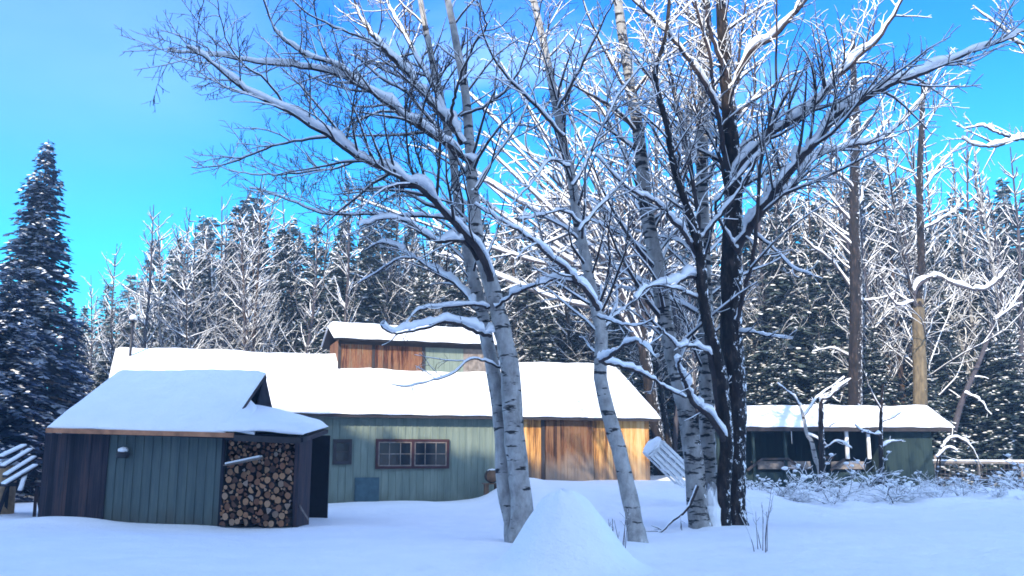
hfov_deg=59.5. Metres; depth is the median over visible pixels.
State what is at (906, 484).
snowy shrub
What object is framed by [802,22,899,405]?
pine tree
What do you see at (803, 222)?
bare tree
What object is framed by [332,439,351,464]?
window
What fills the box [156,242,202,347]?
bare tree
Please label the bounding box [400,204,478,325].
bare tree
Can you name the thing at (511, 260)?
bare tree
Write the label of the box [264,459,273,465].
firewood log
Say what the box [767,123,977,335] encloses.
bare tree
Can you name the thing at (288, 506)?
firewood log
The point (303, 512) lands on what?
leaning pole
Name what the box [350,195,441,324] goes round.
bare tree
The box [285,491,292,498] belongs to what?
firewood log
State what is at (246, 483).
firewood log
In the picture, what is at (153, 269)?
spruce tree
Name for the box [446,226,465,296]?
spruce tree
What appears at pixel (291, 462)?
firewood log
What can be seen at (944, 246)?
spruce tree
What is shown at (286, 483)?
firewood log
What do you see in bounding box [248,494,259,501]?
firewood log
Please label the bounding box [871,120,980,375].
bare tree
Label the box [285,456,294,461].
firewood log
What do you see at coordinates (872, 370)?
spruce tree
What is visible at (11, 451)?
plank
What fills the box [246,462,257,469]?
firewood log
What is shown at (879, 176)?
spruce tree
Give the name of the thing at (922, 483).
snowy shrub
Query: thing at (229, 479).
firewood log
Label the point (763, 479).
snowy shrub
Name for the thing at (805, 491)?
snowy shrub
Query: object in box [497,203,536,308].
spruce tree
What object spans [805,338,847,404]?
spruce tree
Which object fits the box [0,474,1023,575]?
snowy ground
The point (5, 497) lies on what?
saw trestle
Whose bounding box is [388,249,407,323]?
bare tree
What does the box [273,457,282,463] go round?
firewood log
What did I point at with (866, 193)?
spruce tree
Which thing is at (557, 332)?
spruce tree
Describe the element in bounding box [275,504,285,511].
firewood log
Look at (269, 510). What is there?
firewood log
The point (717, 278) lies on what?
bare tree
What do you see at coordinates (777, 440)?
open shed
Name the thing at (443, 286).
spruce tree
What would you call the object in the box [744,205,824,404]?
spruce tree
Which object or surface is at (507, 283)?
bare tree
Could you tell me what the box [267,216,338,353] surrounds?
bare tree
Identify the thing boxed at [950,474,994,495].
snowy shrub
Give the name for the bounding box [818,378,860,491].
bare sapling
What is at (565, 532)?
snow pile
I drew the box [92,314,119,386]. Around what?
spruce tree
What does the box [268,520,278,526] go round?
firewood log
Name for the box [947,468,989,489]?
snowy shrub
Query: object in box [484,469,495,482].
keg
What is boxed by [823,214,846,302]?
spruce tree
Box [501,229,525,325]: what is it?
spruce tree
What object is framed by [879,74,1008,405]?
pine tree
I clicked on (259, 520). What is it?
firewood log
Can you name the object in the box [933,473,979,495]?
snowy shrub
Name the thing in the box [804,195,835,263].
spruce tree
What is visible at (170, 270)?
spruce tree
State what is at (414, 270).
bare tree
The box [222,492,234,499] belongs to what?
firewood log
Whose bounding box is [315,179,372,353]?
bare tree
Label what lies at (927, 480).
snowy shrub
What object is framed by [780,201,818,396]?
spruce tree
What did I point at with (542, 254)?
spruce tree
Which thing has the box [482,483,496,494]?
block stand
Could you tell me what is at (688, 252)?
spruce tree
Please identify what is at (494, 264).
bare tree
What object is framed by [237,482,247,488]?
firewood log
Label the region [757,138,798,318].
bare tree
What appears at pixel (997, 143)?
bare tree
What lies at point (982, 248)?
bare tree
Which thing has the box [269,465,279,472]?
firewood log
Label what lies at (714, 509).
snow drift
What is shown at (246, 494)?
firewood log
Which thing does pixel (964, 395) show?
dead tree
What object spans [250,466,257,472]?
firewood log
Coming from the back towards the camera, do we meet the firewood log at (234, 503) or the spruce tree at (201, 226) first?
the spruce tree at (201, 226)
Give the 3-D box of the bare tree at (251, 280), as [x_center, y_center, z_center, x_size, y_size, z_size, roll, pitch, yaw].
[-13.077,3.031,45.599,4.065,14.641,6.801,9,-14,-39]
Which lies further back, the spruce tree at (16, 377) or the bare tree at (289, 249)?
the bare tree at (289, 249)
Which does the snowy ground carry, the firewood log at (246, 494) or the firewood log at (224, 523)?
the firewood log at (224, 523)
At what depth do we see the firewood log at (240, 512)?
20.70 m
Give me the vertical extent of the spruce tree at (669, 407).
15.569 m
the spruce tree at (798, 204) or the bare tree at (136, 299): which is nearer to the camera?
the bare tree at (136, 299)
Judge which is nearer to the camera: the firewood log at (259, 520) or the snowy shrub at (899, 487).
the firewood log at (259, 520)
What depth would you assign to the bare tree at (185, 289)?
43.62 m
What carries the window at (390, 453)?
in the long building
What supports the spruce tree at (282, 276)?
on the snowy ground
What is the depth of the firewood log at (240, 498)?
20.83 m
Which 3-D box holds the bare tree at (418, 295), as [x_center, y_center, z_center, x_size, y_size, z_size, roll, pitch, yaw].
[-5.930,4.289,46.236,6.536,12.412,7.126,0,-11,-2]
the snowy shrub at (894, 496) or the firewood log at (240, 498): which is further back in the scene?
the snowy shrub at (894, 496)
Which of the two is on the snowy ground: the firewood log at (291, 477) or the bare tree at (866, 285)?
the bare tree at (866, 285)
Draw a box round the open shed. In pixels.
[695,404,954,490]
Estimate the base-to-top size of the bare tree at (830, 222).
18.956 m
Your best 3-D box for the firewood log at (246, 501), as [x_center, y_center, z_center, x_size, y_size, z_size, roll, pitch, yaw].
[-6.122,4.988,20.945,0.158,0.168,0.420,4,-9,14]
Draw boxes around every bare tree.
[74,212,200,371]
[76,294,114,388]
[80,277,109,392]
[81,243,146,380]
[86,297,127,392]
[105,225,255,367]
[118,205,172,347]
[119,274,145,346]
[129,207,210,344]
[130,264,152,347]
[145,228,199,347]
[156,225,275,352]
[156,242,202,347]
[172,194,260,350]
[199,188,333,310]
[200,175,299,352]
[208,214,231,296]
[211,213,298,352]
[212,218,241,348]
[228,214,254,346]
[247,219,282,310]
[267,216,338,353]
[267,240,324,352]
[270,201,322,345]
[281,199,341,331]
[282,224,308,318]
[301,235,378,321]
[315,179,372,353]
[331,196,367,301]
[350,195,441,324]
[368,245,404,324]
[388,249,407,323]
[390,258,453,326]
[393,231,421,318]
[397,230,452,325]
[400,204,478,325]
[446,209,468,324]
[449,231,511,316]
[454,230,593,362]
[468,224,536,361]
[491,187,576,361]
[499,209,539,335]
[500,156,695,362]
[510,226,575,322]
[523,219,547,321]
[545,193,630,371]
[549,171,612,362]
[550,160,756,464]
[558,192,713,386]
[655,181,693,475]
[668,237,719,395]
[675,192,698,470]
[681,151,760,352]
[708,168,721,334]
[720,108,817,399]
[742,127,894,396]
[742,207,772,397]
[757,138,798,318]
[765,131,812,299]
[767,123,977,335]
[795,164,873,299]
[796,161,842,376]
[815,162,893,356]
[820,139,911,403]
[824,120,907,369]
[829,160,957,405]
[840,121,1023,445]
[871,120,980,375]
[896,133,990,359]
[924,140,1011,485]
[936,124,1023,331]
[937,0,1023,177]
[942,139,1016,319]
[945,170,1023,359]
[952,147,1023,388]
[969,151,1018,404]
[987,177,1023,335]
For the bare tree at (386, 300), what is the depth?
48.73 m
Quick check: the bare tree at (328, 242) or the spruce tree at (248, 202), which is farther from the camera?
the spruce tree at (248, 202)
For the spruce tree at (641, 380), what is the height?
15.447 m
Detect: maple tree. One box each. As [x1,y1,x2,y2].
[334,1,779,475]
[570,0,1023,525]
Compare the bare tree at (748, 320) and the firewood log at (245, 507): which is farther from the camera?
the bare tree at (748, 320)
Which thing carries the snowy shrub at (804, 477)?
on the snowy ground
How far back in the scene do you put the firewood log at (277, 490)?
20.77 m
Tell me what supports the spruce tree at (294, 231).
on the snowy ground
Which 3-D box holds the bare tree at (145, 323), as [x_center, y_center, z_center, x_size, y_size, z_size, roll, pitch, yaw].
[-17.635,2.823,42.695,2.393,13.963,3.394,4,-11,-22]
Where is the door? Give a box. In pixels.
[541,420,593,480]
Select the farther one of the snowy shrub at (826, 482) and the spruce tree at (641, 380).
the spruce tree at (641, 380)
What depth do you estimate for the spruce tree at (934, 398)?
40.27 m
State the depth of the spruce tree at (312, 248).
48.62 m
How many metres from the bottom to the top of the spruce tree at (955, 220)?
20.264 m
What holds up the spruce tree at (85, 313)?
on the snowy ground
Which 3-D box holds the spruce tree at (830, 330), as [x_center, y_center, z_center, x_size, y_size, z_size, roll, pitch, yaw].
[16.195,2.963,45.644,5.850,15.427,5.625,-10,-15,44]
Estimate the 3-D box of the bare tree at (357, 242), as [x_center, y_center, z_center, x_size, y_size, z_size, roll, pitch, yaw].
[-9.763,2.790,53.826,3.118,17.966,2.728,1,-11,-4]
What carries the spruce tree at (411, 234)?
on the snowy ground
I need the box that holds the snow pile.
[424,488,662,575]
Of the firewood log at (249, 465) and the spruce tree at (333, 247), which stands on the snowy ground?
the spruce tree at (333, 247)
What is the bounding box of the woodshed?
[38,369,330,526]
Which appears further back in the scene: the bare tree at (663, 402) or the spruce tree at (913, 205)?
the spruce tree at (913, 205)
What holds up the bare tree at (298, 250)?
on the snowy ground
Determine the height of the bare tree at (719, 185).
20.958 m
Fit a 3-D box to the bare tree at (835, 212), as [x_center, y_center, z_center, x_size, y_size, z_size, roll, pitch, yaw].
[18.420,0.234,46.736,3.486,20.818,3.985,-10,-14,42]
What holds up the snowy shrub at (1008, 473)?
on the snowy ground
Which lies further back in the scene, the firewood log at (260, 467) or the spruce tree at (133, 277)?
the spruce tree at (133, 277)
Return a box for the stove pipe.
[129,314,137,355]
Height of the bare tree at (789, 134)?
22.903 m
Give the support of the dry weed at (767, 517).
on the snowy ground
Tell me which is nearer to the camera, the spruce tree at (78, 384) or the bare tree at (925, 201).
the spruce tree at (78, 384)
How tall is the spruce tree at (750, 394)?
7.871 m
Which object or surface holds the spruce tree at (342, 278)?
on the snowy ground
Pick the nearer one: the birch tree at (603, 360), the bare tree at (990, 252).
the birch tree at (603, 360)
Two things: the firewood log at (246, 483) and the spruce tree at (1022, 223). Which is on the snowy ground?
the spruce tree at (1022, 223)
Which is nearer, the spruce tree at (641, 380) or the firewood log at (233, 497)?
the firewood log at (233, 497)
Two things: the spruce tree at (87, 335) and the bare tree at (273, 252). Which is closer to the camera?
the spruce tree at (87, 335)
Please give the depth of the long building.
31.92 m
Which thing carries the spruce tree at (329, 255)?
on the snowy ground
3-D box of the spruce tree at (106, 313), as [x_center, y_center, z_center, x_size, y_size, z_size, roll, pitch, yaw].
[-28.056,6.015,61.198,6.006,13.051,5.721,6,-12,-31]
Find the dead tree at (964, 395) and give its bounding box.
[946,281,1023,449]
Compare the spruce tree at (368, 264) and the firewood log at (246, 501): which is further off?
the spruce tree at (368, 264)
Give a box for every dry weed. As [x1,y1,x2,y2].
[608,507,628,547]
[740,484,773,552]
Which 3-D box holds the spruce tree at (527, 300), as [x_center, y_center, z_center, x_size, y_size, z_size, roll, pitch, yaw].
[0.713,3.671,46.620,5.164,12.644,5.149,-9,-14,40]
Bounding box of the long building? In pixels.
[109,321,660,502]
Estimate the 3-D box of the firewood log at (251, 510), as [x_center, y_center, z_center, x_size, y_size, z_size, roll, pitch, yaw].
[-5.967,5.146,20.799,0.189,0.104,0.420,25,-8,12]
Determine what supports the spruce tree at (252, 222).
on the snowy ground
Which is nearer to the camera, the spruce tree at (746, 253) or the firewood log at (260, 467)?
the firewood log at (260, 467)
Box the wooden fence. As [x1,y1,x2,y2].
[933,455,1023,488]
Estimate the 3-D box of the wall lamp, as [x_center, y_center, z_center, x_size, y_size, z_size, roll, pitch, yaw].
[-9.341,3.943,21.508,0.324,0.270,0.324,10,-15,-44]
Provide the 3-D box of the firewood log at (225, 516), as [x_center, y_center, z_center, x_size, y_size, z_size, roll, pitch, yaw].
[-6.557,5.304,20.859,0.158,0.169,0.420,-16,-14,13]
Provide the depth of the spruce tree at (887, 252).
49.68 m
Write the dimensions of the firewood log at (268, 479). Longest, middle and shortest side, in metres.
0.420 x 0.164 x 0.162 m
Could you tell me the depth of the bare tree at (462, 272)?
52.19 m
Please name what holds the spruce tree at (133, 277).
on the snowy ground
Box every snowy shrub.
[746,478,756,489]
[748,475,769,489]
[753,480,797,496]
[763,469,820,499]
[769,487,812,501]
[781,453,857,491]
[782,483,849,505]
[801,464,869,498]
[835,495,863,501]
[844,451,903,490]
[856,473,941,504]
[871,479,914,502]
[885,476,935,494]
[907,466,944,485]
[912,477,928,487]
[913,472,952,497]
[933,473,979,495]
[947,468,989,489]
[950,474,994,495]
[972,453,1023,490]
[976,480,1010,497]
[996,466,1023,489]
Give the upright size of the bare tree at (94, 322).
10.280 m
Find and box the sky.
[0,0,1023,355]
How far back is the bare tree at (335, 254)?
48.95 m
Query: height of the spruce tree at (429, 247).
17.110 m
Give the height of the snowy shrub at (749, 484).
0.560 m
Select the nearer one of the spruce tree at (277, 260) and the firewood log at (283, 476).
the firewood log at (283, 476)
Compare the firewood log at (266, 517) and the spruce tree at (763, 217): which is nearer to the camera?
the firewood log at (266, 517)
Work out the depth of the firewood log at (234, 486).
21.02 m
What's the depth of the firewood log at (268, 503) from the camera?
20.59 m
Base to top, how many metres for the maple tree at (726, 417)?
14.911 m
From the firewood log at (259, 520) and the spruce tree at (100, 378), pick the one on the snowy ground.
the spruce tree at (100, 378)
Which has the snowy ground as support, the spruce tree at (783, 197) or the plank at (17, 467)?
the spruce tree at (783, 197)
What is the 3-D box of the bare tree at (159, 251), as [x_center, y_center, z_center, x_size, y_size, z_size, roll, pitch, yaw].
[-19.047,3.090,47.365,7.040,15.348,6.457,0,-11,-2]
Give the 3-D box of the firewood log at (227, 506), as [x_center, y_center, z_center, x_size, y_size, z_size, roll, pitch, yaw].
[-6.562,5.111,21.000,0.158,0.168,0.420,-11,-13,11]
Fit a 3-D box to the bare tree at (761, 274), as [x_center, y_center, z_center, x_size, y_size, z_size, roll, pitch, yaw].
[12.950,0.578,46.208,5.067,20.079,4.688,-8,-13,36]
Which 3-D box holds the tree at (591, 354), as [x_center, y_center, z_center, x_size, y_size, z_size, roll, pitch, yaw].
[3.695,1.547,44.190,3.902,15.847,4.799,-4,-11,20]
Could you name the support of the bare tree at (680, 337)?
on the snowy ground
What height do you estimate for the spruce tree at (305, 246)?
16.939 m
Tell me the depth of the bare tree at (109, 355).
42.67 m
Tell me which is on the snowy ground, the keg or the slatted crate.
the slatted crate
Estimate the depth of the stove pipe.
30.78 m
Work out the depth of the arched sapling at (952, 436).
31.98 m
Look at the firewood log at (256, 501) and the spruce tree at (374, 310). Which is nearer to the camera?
the firewood log at (256, 501)
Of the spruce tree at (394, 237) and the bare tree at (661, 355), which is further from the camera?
the spruce tree at (394, 237)
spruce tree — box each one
[0,139,96,495]
[0,261,51,501]
[24,304,96,488]
[75,305,92,361]
[76,328,95,392]
[83,282,125,380]
[86,330,117,393]
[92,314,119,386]
[94,275,139,350]
[101,309,133,383]
[130,239,168,330]
[134,280,160,346]
[138,248,192,333]
[147,258,182,347]
[150,233,191,341]
[179,248,219,348]
[180,215,214,317]
[188,215,224,327]
[204,204,261,350]
[215,193,268,292]
[229,192,274,280]
[237,211,274,351]
[248,228,305,352]
[265,234,291,307]
[280,225,329,352]
[282,216,309,347]
[289,233,309,297]
[305,209,376,353]
[307,244,330,318]
[322,224,356,287]
[323,245,341,321]
[350,210,389,306]
[350,223,393,322]
[357,221,407,324]
[373,220,413,309]
[388,234,420,319]
[401,228,432,305]
[403,262,438,325]
[410,229,456,312]
[430,244,449,326]
[435,243,475,326]
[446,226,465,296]
[461,218,498,279]
[463,265,480,316]
[474,250,528,361]
[492,225,509,268]
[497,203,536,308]
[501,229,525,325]
[509,240,551,361]
[519,212,594,362]
[522,218,550,326]
[522,300,560,361]
[561,317,593,362]
[583,217,650,432]
[593,304,653,472]
[608,204,679,464]
[649,220,698,475]
[664,240,720,477]
[676,214,711,305]
[742,212,769,391]
[743,334,765,405]
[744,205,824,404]
[748,212,771,265]
[750,228,770,317]
[755,330,805,405]
[756,196,808,290]
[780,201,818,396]
[789,199,868,405]
[792,194,812,255]
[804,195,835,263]
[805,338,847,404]
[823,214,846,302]
[828,182,912,405]
[847,326,904,405]
[860,158,932,376]
[861,160,900,237]
[869,188,912,405]
[884,175,935,280]
[892,211,945,376]
[900,227,985,486]
[900,348,974,487]
[904,199,955,297]
[932,218,963,386]
[934,207,960,279]
[934,330,994,486]
[940,192,981,269]
[940,232,990,437]
[946,205,1013,372]
[959,323,1023,484]
[963,313,1023,487]
[970,228,1023,484]
[974,189,1017,276]
[995,202,1021,270]
[1010,192,1023,279]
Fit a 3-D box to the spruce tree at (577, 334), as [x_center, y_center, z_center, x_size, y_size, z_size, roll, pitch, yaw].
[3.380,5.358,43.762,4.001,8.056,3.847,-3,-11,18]
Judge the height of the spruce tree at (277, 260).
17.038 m
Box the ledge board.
[223,455,263,465]
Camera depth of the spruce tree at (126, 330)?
48.39 m
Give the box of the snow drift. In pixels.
[706,480,720,525]
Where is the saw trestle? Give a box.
[0,482,40,516]
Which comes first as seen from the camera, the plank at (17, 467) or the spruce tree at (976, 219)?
the plank at (17, 467)
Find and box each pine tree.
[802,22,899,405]
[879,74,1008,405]
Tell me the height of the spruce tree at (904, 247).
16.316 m
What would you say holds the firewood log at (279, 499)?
on the firewood log
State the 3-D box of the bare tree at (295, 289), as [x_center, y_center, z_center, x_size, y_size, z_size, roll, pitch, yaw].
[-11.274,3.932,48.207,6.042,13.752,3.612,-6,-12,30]
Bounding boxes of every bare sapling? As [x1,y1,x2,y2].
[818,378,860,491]
[849,371,906,484]
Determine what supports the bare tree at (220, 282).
on the snowy ground
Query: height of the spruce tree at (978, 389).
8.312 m
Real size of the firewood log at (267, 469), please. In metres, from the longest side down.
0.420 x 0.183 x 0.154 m
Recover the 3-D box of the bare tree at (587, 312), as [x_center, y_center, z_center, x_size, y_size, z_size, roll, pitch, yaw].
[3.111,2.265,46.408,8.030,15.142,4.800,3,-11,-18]
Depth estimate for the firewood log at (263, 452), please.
21.05 m
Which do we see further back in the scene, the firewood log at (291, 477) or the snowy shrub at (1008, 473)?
the snowy shrub at (1008, 473)
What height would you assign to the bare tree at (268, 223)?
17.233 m
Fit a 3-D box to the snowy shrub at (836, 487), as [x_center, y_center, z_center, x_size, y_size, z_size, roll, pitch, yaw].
[10.212,6.148,28.057,1.875,1.234,1.658,6,-12,-30]
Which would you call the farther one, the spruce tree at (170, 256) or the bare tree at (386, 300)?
the spruce tree at (170, 256)
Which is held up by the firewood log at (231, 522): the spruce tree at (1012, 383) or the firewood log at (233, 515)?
the firewood log at (233, 515)
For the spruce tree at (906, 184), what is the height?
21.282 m
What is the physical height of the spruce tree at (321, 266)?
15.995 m
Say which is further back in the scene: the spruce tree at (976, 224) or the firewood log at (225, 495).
the spruce tree at (976, 224)
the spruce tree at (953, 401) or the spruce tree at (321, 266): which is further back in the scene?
the spruce tree at (321, 266)
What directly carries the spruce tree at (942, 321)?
on the snowy ground
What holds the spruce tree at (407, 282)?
on the snowy ground
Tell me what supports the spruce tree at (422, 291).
on the snowy ground
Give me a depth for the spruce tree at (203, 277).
45.85 m
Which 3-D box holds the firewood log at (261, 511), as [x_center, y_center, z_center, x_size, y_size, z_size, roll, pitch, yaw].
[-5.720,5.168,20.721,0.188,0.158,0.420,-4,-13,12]
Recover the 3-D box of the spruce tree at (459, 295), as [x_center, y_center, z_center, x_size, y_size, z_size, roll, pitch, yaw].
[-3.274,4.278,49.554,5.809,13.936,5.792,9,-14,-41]
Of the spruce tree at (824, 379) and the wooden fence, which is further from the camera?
the spruce tree at (824, 379)
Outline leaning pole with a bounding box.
[299,505,308,519]
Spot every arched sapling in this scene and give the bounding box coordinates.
[934,445,957,476]
[939,426,982,466]
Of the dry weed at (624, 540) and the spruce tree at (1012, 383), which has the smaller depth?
the dry weed at (624, 540)
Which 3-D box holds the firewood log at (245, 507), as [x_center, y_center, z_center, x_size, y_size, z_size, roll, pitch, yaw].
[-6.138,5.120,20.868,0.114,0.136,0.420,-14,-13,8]
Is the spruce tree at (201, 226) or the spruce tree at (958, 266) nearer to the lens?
the spruce tree at (958, 266)
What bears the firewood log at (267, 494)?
on the firewood log
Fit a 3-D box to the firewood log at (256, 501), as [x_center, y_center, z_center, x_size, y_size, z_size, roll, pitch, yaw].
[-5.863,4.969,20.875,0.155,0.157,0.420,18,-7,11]
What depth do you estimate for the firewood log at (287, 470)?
20.84 m
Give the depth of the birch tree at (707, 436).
21.55 m
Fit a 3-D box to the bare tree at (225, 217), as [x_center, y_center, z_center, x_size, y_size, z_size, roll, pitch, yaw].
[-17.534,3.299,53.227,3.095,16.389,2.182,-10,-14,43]
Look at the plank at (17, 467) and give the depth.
23.46 m
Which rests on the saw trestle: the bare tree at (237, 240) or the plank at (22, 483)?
the plank at (22, 483)
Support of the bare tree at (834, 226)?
on the snowy ground
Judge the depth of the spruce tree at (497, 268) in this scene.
46.51 m
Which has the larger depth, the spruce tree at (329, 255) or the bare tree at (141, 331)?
the spruce tree at (329, 255)
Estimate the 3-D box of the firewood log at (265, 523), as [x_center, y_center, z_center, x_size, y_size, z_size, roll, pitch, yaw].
[-5.594,5.426,20.733,0.139,0.137,0.420,-46,-16,3]
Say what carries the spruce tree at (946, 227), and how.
on the snowy ground
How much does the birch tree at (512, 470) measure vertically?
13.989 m
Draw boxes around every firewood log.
[219,520,229,525]
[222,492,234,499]
[222,512,232,519]
[224,503,231,509]
[226,476,233,482]
[227,468,234,475]
[229,483,237,488]
[229,518,239,525]
[230,495,237,500]
[230,512,238,518]
[231,500,239,507]
[232,476,243,482]
[234,466,245,473]
[235,518,243,523]
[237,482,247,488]
[237,487,248,493]
[237,495,248,500]
[237,509,247,515]
[241,472,247,477]
[242,480,253,486]
[242,505,254,510]
[243,498,250,504]
[243,511,255,517]
[243,518,254,526]
[244,491,255,496]
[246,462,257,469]
[247,474,256,481]
[247,507,258,513]
[248,486,257,492]
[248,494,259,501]
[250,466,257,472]
[254,478,262,485]
[254,498,266,504]
[256,470,265,477]
[256,489,264,496]
[256,517,264,522]
[257,464,265,470]
[257,508,266,514]
[259,482,268,488]
[259,499,268,504]
[261,450,270,454]
[262,513,274,520]
[263,519,275,526]
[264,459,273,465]
[264,476,273,483]
[264,491,273,497]
[264,500,274,507]
[265,466,269,473]
[266,506,275,513]
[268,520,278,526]
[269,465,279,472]
[269,482,278,488]
[271,494,279,499]
[272,510,280,517]
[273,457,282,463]
[273,472,280,479]
[274,487,283,493]
[275,496,287,503]
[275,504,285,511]
[278,480,285,487]
[278,519,286,526]
[279,462,291,469]
[279,473,290,479]
[279,512,291,519]
[283,480,292,486]
[284,503,292,509]
[285,444,293,448]
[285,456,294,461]
[285,467,291,473]
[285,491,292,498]
[285,518,291,522]
[287,474,293,480]
[288,459,293,465]
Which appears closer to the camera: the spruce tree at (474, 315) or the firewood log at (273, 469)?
the firewood log at (273, 469)
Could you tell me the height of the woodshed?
4.182 m
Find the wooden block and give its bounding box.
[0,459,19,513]
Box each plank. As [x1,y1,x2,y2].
[0,444,26,458]
[0,448,32,468]
[0,464,37,486]
[2,456,36,477]
[17,473,28,492]
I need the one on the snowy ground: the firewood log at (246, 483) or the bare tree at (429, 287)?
the bare tree at (429, 287)
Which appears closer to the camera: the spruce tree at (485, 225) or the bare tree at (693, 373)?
the bare tree at (693, 373)
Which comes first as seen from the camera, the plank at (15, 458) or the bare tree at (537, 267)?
the plank at (15, 458)
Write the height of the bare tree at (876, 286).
17.586 m
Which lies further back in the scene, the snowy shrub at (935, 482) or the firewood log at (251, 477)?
the snowy shrub at (935, 482)
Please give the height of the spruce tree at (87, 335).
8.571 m
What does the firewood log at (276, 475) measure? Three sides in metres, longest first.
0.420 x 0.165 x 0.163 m
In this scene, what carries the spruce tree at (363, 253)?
on the snowy ground
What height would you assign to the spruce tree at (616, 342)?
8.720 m
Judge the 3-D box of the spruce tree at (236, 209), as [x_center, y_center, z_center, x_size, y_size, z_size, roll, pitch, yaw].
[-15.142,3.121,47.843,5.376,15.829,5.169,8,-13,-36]
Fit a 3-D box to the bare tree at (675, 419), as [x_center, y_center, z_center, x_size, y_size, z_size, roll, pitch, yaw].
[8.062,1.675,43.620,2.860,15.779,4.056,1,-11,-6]
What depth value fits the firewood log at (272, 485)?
20.79 m
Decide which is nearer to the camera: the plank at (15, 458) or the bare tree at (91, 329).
the plank at (15, 458)
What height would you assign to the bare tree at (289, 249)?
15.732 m
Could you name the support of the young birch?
on the snowy ground
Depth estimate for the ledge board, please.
20.84 m
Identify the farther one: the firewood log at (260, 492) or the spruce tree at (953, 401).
the spruce tree at (953, 401)
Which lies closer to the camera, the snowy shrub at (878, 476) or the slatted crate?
the slatted crate
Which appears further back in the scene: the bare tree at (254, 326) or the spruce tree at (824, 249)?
the spruce tree at (824, 249)
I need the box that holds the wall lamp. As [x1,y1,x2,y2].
[115,447,129,457]
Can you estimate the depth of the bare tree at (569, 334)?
43.91 m
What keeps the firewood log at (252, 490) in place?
on the firewood log at (252, 497)
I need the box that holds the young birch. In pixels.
[777,376,844,491]
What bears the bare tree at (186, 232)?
on the snowy ground
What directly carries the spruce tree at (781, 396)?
on the snowy ground
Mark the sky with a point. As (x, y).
(65, 80)
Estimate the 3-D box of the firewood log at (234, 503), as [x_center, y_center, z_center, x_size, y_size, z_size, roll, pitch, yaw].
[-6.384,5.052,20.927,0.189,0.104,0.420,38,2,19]
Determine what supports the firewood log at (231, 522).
on the snowy ground
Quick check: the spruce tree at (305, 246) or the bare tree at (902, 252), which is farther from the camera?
the spruce tree at (305, 246)
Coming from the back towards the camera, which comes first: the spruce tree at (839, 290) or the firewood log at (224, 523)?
the spruce tree at (839, 290)
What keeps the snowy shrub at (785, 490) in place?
on the snowy ground
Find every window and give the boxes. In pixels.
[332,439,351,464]
[375,439,449,468]
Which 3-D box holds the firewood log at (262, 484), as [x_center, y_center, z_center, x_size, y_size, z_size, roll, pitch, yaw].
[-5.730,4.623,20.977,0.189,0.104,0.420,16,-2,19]
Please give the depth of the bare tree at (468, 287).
53.73 m
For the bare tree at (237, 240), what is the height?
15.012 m
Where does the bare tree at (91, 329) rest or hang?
on the snowy ground
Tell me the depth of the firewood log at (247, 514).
20.62 m
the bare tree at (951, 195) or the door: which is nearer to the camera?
the door
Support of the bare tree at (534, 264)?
on the snowy ground
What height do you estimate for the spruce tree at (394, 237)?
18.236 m
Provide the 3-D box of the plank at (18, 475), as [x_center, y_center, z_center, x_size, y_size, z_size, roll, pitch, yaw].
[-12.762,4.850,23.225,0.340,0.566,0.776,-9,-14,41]
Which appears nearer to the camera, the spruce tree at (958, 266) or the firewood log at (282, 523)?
the firewood log at (282, 523)
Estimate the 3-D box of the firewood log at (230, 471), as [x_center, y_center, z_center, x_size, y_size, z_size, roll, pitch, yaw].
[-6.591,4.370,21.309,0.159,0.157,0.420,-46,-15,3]
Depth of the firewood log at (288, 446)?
20.87 m
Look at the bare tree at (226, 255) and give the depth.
47.25 m
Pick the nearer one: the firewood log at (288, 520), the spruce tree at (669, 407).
the firewood log at (288, 520)
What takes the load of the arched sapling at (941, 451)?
on the snowy ground
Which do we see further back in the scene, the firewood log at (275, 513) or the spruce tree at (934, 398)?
the spruce tree at (934, 398)
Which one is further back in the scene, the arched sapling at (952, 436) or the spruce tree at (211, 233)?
the spruce tree at (211, 233)
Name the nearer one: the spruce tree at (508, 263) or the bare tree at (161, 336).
the bare tree at (161, 336)
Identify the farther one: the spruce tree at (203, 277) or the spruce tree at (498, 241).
the spruce tree at (498, 241)
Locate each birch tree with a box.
[114,0,606,542]
[439,0,695,542]
[553,0,757,531]
[605,0,788,489]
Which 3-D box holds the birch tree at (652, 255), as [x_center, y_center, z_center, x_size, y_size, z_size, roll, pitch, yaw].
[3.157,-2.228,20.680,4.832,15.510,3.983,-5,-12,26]
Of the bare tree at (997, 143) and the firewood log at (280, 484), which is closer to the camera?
the firewood log at (280, 484)
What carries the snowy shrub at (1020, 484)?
on the snowy ground
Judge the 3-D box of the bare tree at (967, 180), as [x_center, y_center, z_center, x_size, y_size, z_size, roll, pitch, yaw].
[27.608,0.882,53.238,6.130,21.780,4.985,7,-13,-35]
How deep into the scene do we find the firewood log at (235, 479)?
20.98 m
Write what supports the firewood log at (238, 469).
on the firewood log
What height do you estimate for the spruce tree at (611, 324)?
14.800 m
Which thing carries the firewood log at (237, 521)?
on the snowy ground
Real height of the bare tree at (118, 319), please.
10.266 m
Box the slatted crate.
[642,436,685,487]
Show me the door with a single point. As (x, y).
(566, 445)
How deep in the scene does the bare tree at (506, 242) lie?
46.90 m
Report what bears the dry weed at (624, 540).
on the snowy ground
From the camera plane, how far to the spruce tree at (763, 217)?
66.20 m
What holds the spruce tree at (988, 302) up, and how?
on the snowy ground
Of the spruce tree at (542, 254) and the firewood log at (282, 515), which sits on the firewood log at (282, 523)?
the firewood log at (282, 515)
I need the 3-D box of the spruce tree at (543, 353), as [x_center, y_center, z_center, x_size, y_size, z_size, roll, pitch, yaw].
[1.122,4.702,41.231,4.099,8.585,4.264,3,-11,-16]
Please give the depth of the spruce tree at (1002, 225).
68.80 m
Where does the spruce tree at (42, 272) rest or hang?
on the snowy ground

